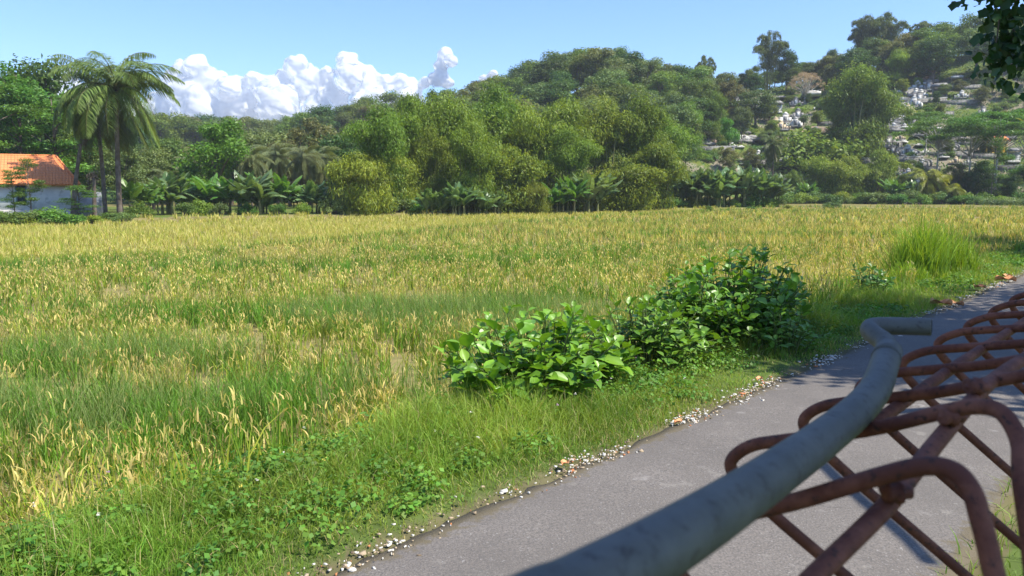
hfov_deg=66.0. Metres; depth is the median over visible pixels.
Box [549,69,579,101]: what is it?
broadleaf tree
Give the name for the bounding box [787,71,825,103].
leafless tree
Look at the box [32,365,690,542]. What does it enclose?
wild flowers
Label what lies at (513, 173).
bamboo clump
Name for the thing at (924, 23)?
broadleaf tree
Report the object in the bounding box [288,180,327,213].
banana plant
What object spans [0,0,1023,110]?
sky
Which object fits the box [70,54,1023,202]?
slope scrub
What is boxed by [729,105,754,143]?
broadleaf tree
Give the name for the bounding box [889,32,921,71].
broadleaf tree
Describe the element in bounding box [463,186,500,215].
banana plant
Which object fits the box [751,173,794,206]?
banana plant
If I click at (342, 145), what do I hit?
broadleaf tree
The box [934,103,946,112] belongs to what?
broadleaf tree
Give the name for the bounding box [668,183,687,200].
banana plant
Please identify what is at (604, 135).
bamboo clump
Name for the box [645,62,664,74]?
broadleaf tree
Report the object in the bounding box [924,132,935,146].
broadleaf tree
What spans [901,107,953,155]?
umbrella tree
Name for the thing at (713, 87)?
broadleaf tree
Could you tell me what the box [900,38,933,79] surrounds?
broadleaf tree
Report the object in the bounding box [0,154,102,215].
house
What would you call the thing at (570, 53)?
broadleaf tree
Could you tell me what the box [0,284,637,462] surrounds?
feathery grass
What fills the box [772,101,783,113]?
grave pavilion
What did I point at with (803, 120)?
broadleaf tree
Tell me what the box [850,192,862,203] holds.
bush
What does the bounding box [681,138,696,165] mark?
broadleaf tree
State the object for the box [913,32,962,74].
broadleaf tree
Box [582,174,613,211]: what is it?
bamboo clump
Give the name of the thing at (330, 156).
coconut palm
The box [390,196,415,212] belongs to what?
bush
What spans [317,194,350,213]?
bush
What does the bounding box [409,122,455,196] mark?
bamboo clump
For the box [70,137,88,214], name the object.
dead palm trunk
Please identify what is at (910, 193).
bush
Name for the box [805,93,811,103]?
broadleaf tree
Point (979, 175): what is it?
broadleaf tree
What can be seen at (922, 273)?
tall grass clump
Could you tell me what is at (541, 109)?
broadleaf tree
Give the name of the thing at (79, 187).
feathery tree
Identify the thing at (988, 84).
broadleaf tree
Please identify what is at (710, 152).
bush
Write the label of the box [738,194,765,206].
bush
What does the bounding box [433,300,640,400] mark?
broad leaved shrub
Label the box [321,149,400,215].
bamboo clump
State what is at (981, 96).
broadleaf tree
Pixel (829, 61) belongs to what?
broadleaf tree
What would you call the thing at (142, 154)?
broadleaf tree
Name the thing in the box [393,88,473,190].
arching bamboo
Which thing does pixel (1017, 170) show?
bush
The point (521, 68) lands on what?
broadleaf tree
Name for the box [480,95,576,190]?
bamboo clump
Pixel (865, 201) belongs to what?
bush
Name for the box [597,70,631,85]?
broadleaf tree
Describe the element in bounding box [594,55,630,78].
broadleaf tree
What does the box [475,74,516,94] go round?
broadleaf tree
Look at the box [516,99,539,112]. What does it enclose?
broadleaf tree
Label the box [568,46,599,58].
broadleaf tree
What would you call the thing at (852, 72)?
bamboo clump
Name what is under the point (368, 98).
broadleaf tree
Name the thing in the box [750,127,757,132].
bush
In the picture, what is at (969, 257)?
tall grass clump
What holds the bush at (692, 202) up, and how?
on the ground at (1008, 551)
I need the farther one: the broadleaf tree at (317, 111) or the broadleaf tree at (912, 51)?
the broadleaf tree at (317, 111)
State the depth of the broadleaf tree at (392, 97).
302.61 m
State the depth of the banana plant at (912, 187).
140.18 m
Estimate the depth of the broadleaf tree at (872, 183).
143.59 m
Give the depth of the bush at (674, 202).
101.87 m
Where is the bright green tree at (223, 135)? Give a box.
[172,116,254,206]
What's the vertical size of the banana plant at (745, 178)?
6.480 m
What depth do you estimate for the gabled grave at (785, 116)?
199.19 m
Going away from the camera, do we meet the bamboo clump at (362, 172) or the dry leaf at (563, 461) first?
the dry leaf at (563, 461)
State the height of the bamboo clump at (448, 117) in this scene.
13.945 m
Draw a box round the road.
[333,274,1023,575]
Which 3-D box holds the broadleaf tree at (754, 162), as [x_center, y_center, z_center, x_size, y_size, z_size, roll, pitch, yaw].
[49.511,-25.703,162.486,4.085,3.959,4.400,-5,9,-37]
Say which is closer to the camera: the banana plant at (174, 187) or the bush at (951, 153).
the banana plant at (174, 187)
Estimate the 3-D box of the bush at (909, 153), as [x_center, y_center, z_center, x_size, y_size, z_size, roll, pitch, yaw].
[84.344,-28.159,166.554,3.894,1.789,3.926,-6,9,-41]
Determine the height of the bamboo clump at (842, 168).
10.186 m
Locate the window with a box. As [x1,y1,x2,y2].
[15,185,26,201]
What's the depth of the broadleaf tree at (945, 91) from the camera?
193.77 m
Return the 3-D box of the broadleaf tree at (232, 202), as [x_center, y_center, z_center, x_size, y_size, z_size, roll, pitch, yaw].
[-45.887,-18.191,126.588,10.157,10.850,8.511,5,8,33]
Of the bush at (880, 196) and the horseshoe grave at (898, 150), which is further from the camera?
the horseshoe grave at (898, 150)
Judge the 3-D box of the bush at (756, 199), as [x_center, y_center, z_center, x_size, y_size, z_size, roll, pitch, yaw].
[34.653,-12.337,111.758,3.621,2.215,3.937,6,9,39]
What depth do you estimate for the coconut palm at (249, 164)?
92.89 m
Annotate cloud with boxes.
[58,69,80,94]
[120,51,429,121]
[427,47,457,88]
[479,70,499,80]
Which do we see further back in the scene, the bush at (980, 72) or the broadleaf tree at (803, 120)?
the bush at (980, 72)
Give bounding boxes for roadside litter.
[287,270,1023,575]
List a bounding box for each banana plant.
[110,178,164,215]
[138,171,197,214]
[139,181,167,214]
[181,181,233,213]
[188,173,234,213]
[217,169,286,213]
[224,186,252,213]
[239,183,281,213]
[243,168,302,213]
[283,185,299,211]
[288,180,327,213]
[305,188,343,213]
[411,188,460,213]
[442,181,486,215]
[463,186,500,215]
[489,190,510,214]
[542,176,592,212]
[545,189,573,212]
[555,177,587,212]
[558,170,622,212]
[668,176,712,206]
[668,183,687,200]
[671,166,715,207]
[691,169,729,206]
[696,166,745,206]
[709,168,744,206]
[721,164,766,206]
[733,170,773,206]
[743,168,781,206]
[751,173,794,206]
[795,181,822,203]
[797,181,818,203]
[876,176,914,194]
[902,179,918,203]
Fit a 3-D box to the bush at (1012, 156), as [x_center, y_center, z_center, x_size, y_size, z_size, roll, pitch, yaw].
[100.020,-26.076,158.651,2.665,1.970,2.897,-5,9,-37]
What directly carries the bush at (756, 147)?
on the ground at (1008, 551)
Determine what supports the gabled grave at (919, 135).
on the ground at (1008, 551)
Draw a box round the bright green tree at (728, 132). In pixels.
[720,117,740,145]
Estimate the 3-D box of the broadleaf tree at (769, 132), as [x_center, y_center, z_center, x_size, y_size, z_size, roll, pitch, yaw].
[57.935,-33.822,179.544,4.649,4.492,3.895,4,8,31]
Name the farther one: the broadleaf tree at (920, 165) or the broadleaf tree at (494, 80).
the broadleaf tree at (494, 80)
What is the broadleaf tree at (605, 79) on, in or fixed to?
on the ground at (1008, 551)
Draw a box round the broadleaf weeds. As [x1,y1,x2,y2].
[0,246,1023,575]
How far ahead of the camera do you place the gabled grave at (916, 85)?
205.12 m
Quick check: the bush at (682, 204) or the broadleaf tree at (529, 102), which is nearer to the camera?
the bush at (682, 204)
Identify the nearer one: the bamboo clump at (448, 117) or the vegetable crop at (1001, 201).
the bamboo clump at (448, 117)
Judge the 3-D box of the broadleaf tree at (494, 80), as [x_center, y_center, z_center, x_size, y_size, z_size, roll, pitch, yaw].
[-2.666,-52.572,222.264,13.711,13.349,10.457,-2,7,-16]
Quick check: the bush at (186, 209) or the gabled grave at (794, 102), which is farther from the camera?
the gabled grave at (794, 102)
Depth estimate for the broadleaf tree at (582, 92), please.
172.73 m
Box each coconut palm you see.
[47,51,184,217]
[47,54,148,213]
[149,169,178,204]
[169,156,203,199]
[232,146,275,205]
[249,142,295,205]
[280,145,325,202]
[301,146,341,183]
[760,134,788,175]
[906,168,946,195]
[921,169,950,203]
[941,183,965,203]
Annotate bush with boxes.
[0,211,28,224]
[12,209,63,222]
[18,215,41,224]
[25,205,86,223]
[45,214,86,224]
[83,215,104,222]
[99,212,112,218]
[101,211,142,221]
[125,199,156,216]
[172,201,197,215]
[190,198,213,215]
[207,201,231,214]
[235,200,258,214]
[267,203,286,214]
[291,202,312,213]
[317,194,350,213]
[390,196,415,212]
[398,202,425,212]
[436,206,457,211]
[546,202,572,209]
[666,198,680,207]
[673,195,687,206]
[685,196,708,207]
[696,153,711,159]
[698,196,715,206]
[704,149,717,156]
[705,157,713,161]
[705,196,723,206]
[718,140,734,145]
[728,199,741,206]
[732,196,752,204]
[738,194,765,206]
[749,195,768,202]
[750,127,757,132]
[750,144,762,151]
[760,128,868,171]
[763,196,780,206]
[772,129,785,138]
[772,198,786,206]
[777,193,800,203]
[783,204,794,208]
[784,94,794,101]
[786,88,802,94]
[787,190,807,203]
[791,192,819,203]
[793,106,806,111]
[796,169,806,177]
[806,190,828,203]
[810,194,827,203]
[821,193,842,203]
[822,191,854,203]
[823,201,842,208]
[835,194,854,203]
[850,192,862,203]
[856,191,879,203]
[861,191,892,203]
[876,198,898,203]
[885,193,908,203]
[894,188,921,203]
[900,162,914,170]
[901,159,918,164]
[904,151,919,155]
[908,193,933,204]
[924,191,941,203]
[929,191,954,203]
[939,192,961,203]
[941,150,955,155]
[950,194,972,204]
[954,192,973,204]
[965,195,986,204]
[967,69,984,76]
[973,192,995,204]
[983,68,991,73]
[985,189,1011,196]
[990,101,1014,109]
[1000,153,1016,160]
[1002,94,1019,101]
[1006,164,1023,174]
[1012,190,1023,200]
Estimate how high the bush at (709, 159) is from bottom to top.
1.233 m
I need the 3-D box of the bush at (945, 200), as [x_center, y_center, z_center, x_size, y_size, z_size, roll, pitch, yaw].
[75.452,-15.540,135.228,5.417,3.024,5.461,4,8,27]
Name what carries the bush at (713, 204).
on the ground at (1008, 551)
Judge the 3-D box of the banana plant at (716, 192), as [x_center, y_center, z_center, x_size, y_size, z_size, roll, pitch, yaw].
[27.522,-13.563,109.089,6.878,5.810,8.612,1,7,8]
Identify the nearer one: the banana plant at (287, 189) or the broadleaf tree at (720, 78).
the banana plant at (287, 189)
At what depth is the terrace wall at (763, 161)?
165.81 m
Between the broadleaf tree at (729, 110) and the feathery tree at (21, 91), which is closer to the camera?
the feathery tree at (21, 91)
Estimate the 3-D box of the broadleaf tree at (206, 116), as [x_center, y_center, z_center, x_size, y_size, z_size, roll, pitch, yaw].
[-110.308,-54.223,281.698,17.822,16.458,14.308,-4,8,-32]
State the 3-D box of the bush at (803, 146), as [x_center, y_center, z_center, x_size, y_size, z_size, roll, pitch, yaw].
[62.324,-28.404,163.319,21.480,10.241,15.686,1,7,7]
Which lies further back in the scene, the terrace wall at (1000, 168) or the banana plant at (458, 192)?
the terrace wall at (1000, 168)
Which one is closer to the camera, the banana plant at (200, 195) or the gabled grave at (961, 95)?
the banana plant at (200, 195)
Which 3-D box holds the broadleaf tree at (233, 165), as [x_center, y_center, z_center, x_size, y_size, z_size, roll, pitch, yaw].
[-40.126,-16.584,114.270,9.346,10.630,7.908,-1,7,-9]
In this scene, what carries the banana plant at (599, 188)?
on the ground at (1008, 551)
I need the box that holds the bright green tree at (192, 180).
[174,177,208,205]
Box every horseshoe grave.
[702,138,716,144]
[740,135,753,142]
[800,126,826,135]
[887,123,904,131]
[889,116,906,123]
[895,147,922,156]
[903,154,922,162]
[905,88,926,96]
[911,158,932,167]
[922,75,938,81]
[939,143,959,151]
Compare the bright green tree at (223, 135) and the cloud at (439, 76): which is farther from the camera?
the cloud at (439, 76)
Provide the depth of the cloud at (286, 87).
3854.43 m
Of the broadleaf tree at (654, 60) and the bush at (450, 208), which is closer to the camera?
the bush at (450, 208)
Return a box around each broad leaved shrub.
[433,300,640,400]
[579,294,720,370]
[636,260,737,353]
[656,244,813,344]
[740,306,828,356]
[849,262,895,293]
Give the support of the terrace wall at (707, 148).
on the ground at (1008, 551)
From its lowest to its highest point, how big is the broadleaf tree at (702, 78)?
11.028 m
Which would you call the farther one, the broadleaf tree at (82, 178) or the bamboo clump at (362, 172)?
the broadleaf tree at (82, 178)
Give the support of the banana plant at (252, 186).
on the ground at (1008, 551)
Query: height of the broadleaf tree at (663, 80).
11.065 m
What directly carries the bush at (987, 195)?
on the ground at (1008, 551)
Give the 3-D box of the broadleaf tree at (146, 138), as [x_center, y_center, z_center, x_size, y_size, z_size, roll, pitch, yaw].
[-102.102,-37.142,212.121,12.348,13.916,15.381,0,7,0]
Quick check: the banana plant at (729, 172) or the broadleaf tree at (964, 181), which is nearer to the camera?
the banana plant at (729, 172)
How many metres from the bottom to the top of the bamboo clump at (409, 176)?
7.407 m
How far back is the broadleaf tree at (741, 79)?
226.92 m
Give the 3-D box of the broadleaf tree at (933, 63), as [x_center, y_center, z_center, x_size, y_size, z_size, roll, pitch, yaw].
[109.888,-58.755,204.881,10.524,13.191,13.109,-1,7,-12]
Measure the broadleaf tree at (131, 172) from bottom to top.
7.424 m
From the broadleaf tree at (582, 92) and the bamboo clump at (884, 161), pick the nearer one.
the bamboo clump at (884, 161)
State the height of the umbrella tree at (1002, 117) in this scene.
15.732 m
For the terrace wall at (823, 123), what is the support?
on the ground at (1008, 551)
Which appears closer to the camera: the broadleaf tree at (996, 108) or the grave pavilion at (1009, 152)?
the grave pavilion at (1009, 152)
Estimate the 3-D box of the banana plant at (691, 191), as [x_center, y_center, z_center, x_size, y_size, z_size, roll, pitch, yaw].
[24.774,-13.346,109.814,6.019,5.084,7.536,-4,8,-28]
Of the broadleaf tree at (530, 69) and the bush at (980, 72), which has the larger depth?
the broadleaf tree at (530, 69)
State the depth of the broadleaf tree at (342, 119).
234.80 m
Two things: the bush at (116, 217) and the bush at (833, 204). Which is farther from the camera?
the bush at (833, 204)
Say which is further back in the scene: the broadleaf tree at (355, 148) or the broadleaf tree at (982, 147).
the broadleaf tree at (982, 147)
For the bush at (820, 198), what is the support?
on the ground at (1008, 551)
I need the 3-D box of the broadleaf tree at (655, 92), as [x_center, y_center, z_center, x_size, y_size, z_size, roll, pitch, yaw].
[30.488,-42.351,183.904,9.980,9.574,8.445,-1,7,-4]
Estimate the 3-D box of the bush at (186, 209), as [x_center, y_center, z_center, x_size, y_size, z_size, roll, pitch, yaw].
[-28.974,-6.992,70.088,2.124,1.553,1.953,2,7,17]
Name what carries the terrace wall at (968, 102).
on the ground at (1008, 551)
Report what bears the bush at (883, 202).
on the ground at (1008, 551)
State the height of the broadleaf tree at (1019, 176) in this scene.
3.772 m
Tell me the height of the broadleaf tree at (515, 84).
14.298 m
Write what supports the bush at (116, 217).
on the ground at (1008, 551)
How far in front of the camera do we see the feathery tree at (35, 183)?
57.57 m
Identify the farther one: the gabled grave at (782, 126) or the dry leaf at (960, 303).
the gabled grave at (782, 126)
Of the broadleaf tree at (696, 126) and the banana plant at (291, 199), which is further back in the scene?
the broadleaf tree at (696, 126)
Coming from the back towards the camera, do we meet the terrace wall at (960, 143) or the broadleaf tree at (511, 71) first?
the broadleaf tree at (511, 71)
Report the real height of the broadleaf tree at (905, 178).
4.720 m
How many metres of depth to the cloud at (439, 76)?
3785.68 m
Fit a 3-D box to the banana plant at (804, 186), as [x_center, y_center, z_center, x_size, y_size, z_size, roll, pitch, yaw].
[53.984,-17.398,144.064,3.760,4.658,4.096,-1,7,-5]
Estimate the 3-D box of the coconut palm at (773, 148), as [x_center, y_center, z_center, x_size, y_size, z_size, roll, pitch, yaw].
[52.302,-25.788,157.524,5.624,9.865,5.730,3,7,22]
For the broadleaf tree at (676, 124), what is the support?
on the ground at (1008, 551)
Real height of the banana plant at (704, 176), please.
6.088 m
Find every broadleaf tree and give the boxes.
[0,53,81,156]
[47,130,125,190]
[89,147,151,210]
[112,128,154,148]
[121,146,173,209]
[135,144,179,204]
[143,136,193,204]
[144,111,194,144]
[165,115,204,145]
[175,120,208,148]
[177,144,206,203]
[180,115,200,121]
[192,113,220,123]
[203,146,240,204]
[204,118,222,141]
[207,141,259,206]
[220,115,243,125]
[237,116,253,130]
[239,115,280,135]
[240,129,296,175]
[260,138,307,206]
[261,119,283,126]
[266,129,300,146]
[273,112,311,133]
[273,130,313,145]
[281,117,343,205]
[290,113,336,134]
[294,104,343,134]
[304,130,359,192]
[314,132,358,191]
[330,112,353,131]
[331,104,357,124]
[340,99,375,127]
[346,142,364,154]
[350,94,390,108]
[352,104,396,124]
[371,89,403,113]
[388,103,400,114]
[438,88,471,101]
[444,83,486,102]
[455,91,490,105]
[464,79,483,89]
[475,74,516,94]
[480,77,512,92]
[500,73,538,98]
[501,63,519,78]
[509,59,542,80]
[509,81,554,106]
[513,59,549,74]
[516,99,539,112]
[521,56,566,87]
[521,61,550,103]
[526,102,549,142]
[531,78,573,106]
[541,49,571,70]
[543,50,581,69]
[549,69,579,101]
[560,99,600,136]
[561,54,593,98]
[562,48,589,88]
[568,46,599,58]
[569,84,600,103]
[573,46,617,83]
[573,49,588,73]
[575,98,605,121]
[577,68,627,97]
[579,93,615,113]
[591,56,635,79]
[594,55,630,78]
[596,81,645,117]
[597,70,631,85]
[611,45,630,56]
[614,92,665,113]
[615,50,645,85]
[615,91,659,115]
[626,83,645,92]
[631,58,661,90]
[639,56,664,64]
[642,88,659,97]
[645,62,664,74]
[646,70,681,97]
[651,64,678,89]
[656,90,685,105]
[661,102,699,133]
[662,94,707,112]
[667,64,694,89]
[667,118,691,158]
[670,111,704,138]
[671,78,715,102]
[672,66,712,100]
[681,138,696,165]
[687,66,715,93]
[687,82,725,99]
[688,97,716,132]
[694,54,716,72]
[694,65,715,79]
[713,72,739,89]
[716,80,748,109]
[717,147,741,166]
[727,107,735,117]
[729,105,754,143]
[730,90,781,124]
[736,73,748,91]
[741,65,763,91]
[741,147,757,160]
[742,154,762,167]
[742,160,749,168]
[743,74,763,94]
[752,30,789,91]
[757,130,773,143]
[759,71,773,87]
[764,105,778,119]
[764,119,780,131]
[764,149,779,173]
[768,71,780,87]
[775,49,802,90]
[780,67,801,87]
[799,114,807,124]
[800,61,822,86]
[803,125,816,134]
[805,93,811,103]
[810,110,823,125]
[811,128,822,132]
[812,55,837,85]
[812,98,823,110]
[816,53,848,87]
[827,48,838,57]
[833,45,880,76]
[847,14,877,49]
[861,35,884,71]
[863,168,887,192]
[864,38,890,72]
[869,10,911,69]
[874,40,904,72]
[875,39,888,72]
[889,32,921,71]
[894,78,909,94]
[896,173,918,186]
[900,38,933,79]
[902,20,934,40]
[909,26,947,49]
[909,36,962,83]
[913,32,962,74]
[913,77,924,85]
[915,162,925,171]
[924,104,934,111]
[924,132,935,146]
[931,20,972,58]
[931,90,942,105]
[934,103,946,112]
[938,84,953,96]
[940,139,954,150]
[941,163,968,177]
[948,169,965,187]
[951,24,999,66]
[951,79,969,93]
[955,12,985,34]
[957,175,974,192]
[964,162,991,195]
[969,77,979,84]
[971,86,992,105]
[973,139,991,150]
[978,73,1001,93]
[980,25,1023,64]
[988,106,1003,111]
[995,175,1019,198]
[1008,173,1022,186]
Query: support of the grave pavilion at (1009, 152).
on the ground at (1008, 551)
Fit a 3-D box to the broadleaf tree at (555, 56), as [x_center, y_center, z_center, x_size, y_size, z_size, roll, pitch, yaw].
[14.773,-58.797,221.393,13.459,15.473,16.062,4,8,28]
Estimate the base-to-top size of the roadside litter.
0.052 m
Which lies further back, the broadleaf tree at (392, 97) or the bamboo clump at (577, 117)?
the broadleaf tree at (392, 97)
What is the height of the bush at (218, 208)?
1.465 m
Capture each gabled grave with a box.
[778,112,792,124]
[778,120,790,130]
[786,117,802,127]
[789,97,803,106]
[790,108,807,118]
[878,135,899,148]
[887,144,902,155]
[895,135,905,139]
[897,144,917,156]
[903,96,922,107]
[910,80,922,88]
[910,91,930,102]
[913,131,932,136]
[917,79,932,91]
[949,156,961,164]
[954,90,968,98]
[962,157,975,165]
[976,106,986,113]
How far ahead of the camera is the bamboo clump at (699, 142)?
159.79 m
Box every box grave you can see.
[748,135,761,141]
[802,90,820,97]
[951,75,963,79]
[1006,160,1019,162]
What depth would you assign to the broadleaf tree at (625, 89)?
170.11 m
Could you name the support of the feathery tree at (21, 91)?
on the ground at (1008, 551)
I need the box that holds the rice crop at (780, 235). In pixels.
[0,203,1023,539]
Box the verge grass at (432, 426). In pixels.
[0,240,1023,575]
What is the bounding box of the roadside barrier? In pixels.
[510,292,1023,575]
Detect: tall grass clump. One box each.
[859,204,964,287]
[884,257,932,281]
[916,221,989,275]
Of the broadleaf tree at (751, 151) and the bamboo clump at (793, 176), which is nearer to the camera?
the bamboo clump at (793, 176)
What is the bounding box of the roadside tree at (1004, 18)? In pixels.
[947,0,1023,100]
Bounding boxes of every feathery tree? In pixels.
[0,61,95,174]
[0,78,72,171]
[0,169,24,211]
[1,92,104,172]
[7,157,48,211]
[56,185,100,214]
[978,136,1011,194]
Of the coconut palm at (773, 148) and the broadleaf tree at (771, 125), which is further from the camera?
the broadleaf tree at (771, 125)
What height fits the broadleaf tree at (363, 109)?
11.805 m
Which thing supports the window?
in the house
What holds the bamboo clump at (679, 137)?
on the ground at (1008, 551)
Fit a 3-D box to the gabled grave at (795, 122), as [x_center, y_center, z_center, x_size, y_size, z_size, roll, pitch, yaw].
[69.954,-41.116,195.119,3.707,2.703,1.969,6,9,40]
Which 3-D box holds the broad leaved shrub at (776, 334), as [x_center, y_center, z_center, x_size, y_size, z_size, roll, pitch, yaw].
[2.886,0.485,8.498,1.023,0.561,0.824,-3,7,-21]
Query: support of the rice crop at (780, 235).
on the ground at (1008, 551)
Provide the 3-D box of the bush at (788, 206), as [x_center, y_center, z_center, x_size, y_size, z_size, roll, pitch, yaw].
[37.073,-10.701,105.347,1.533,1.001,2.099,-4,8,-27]
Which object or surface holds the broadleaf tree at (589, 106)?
on the ground at (1008, 551)
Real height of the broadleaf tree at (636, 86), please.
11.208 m
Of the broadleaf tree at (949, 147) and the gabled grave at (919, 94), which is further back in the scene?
the gabled grave at (919, 94)
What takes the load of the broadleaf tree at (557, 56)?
on the ground at (1008, 551)
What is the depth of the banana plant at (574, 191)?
86.70 m
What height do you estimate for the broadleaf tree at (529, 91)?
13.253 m
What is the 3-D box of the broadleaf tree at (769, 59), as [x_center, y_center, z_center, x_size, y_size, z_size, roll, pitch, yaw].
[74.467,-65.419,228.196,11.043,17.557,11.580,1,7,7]
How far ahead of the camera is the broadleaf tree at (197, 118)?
271.38 m
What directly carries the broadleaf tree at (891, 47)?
on the ground at (1008, 551)
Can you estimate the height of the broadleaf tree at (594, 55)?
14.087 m
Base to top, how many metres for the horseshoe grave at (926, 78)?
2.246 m
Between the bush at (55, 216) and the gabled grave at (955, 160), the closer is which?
the bush at (55, 216)
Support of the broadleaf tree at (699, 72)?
on the ground at (1008, 551)
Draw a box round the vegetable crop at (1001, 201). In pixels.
[978,197,1023,205]
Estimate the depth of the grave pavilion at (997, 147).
162.50 m
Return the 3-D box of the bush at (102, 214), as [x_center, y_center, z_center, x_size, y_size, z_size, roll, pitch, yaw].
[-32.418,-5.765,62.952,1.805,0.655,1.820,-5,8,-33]
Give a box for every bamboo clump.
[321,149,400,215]
[339,97,413,212]
[382,153,423,212]
[394,91,436,189]
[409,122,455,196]
[412,90,513,194]
[446,114,506,214]
[463,80,524,193]
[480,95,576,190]
[480,142,553,213]
[516,91,597,202]
[519,180,551,214]
[542,120,603,211]
[576,92,637,193]
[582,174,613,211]
[589,160,671,212]
[605,91,677,190]
[613,139,690,209]
[656,107,697,197]
[674,97,705,155]
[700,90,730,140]
[783,169,803,192]
[799,153,839,193]
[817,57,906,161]
[820,92,847,144]
[820,153,862,203]
[842,64,869,85]
[845,163,883,203]
[846,78,917,157]
[866,147,905,195]
[883,46,921,88]
[1001,79,1015,98]
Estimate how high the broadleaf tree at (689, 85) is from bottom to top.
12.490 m
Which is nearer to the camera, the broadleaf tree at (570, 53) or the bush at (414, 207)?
the bush at (414, 207)
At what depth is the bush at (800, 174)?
160.16 m
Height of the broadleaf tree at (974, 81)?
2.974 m
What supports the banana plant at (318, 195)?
on the ground at (1008, 551)
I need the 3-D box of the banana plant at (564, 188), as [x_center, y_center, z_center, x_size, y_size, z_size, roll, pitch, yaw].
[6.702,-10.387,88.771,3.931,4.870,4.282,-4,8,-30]
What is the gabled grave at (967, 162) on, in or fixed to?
on the ground at (1008, 551)
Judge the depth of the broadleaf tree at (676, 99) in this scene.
173.39 m
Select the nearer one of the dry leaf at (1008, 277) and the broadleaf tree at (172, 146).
the dry leaf at (1008, 277)
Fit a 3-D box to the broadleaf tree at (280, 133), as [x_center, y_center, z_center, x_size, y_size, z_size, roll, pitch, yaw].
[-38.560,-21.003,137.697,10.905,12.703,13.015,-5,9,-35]
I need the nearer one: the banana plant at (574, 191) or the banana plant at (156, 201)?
the banana plant at (156, 201)
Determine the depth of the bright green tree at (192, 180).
76.75 m
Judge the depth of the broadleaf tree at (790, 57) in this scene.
225.82 m
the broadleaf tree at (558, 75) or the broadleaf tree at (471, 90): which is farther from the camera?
the broadleaf tree at (471, 90)
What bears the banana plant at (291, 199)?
on the ground at (1008, 551)
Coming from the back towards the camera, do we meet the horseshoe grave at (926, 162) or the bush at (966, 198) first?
the horseshoe grave at (926, 162)
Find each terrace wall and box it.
[698,146,734,153]
[736,160,766,167]
[818,121,831,125]
[857,158,872,163]
[895,97,947,103]
[898,156,921,161]
[909,166,940,171]
[928,151,972,158]
[933,137,972,144]
[937,111,954,115]
[938,99,979,105]
[950,84,983,90]
[973,153,1002,158]
[992,165,1019,170]
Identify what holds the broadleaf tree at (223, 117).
on the ground at (1008, 551)
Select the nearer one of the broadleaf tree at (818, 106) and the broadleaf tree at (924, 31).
the broadleaf tree at (818, 106)
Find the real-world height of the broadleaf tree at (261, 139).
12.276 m
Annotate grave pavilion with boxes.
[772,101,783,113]
[930,83,948,97]
[985,136,1009,154]
[1005,148,1020,160]
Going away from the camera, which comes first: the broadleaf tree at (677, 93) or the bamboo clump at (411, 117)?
the bamboo clump at (411, 117)
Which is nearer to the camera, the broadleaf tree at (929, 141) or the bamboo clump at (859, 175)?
the bamboo clump at (859, 175)
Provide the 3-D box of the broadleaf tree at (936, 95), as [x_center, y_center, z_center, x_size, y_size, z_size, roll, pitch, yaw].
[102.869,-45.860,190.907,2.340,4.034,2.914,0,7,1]
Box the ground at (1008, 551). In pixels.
[0,55,1023,575]
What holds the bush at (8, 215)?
on the ground at (1008, 551)
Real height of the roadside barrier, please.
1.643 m
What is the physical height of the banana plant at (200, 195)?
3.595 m
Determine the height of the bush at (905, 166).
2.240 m
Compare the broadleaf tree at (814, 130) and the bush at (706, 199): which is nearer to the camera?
the bush at (706, 199)
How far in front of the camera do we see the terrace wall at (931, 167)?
159.16 m
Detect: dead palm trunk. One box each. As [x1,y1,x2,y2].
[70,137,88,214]
[86,170,98,216]
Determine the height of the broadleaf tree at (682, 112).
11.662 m
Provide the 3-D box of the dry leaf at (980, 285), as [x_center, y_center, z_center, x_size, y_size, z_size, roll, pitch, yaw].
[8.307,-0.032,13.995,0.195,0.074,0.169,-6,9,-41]
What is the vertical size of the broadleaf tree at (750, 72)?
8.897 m
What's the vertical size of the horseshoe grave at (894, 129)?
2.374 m
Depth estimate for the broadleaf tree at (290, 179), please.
112.11 m
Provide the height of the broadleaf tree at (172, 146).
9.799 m
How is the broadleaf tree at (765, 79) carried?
on the ground at (1008, 551)
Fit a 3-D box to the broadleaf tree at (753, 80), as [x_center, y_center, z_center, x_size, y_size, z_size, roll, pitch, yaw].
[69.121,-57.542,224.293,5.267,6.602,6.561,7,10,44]
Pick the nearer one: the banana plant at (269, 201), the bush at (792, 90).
the banana plant at (269, 201)
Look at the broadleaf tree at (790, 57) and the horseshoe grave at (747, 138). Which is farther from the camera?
the broadleaf tree at (790, 57)
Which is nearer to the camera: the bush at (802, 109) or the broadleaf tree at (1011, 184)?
the broadleaf tree at (1011, 184)
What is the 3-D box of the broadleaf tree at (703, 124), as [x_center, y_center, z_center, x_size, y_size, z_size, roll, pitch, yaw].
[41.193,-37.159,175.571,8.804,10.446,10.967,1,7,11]
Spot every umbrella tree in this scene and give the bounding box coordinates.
[886,116,987,171]
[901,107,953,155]
[921,123,1002,172]
[933,108,1023,189]
[971,117,1023,156]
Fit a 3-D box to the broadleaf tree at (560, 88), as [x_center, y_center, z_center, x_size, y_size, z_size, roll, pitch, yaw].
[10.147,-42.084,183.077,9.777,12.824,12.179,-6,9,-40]
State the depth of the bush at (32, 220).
55.62 m
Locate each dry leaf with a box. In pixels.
[561,459,568,465]
[928,298,952,304]
[951,299,963,305]
[973,284,985,287]
[995,275,1016,280]
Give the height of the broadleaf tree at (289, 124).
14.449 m
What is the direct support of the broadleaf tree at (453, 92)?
on the ground at (1008, 551)

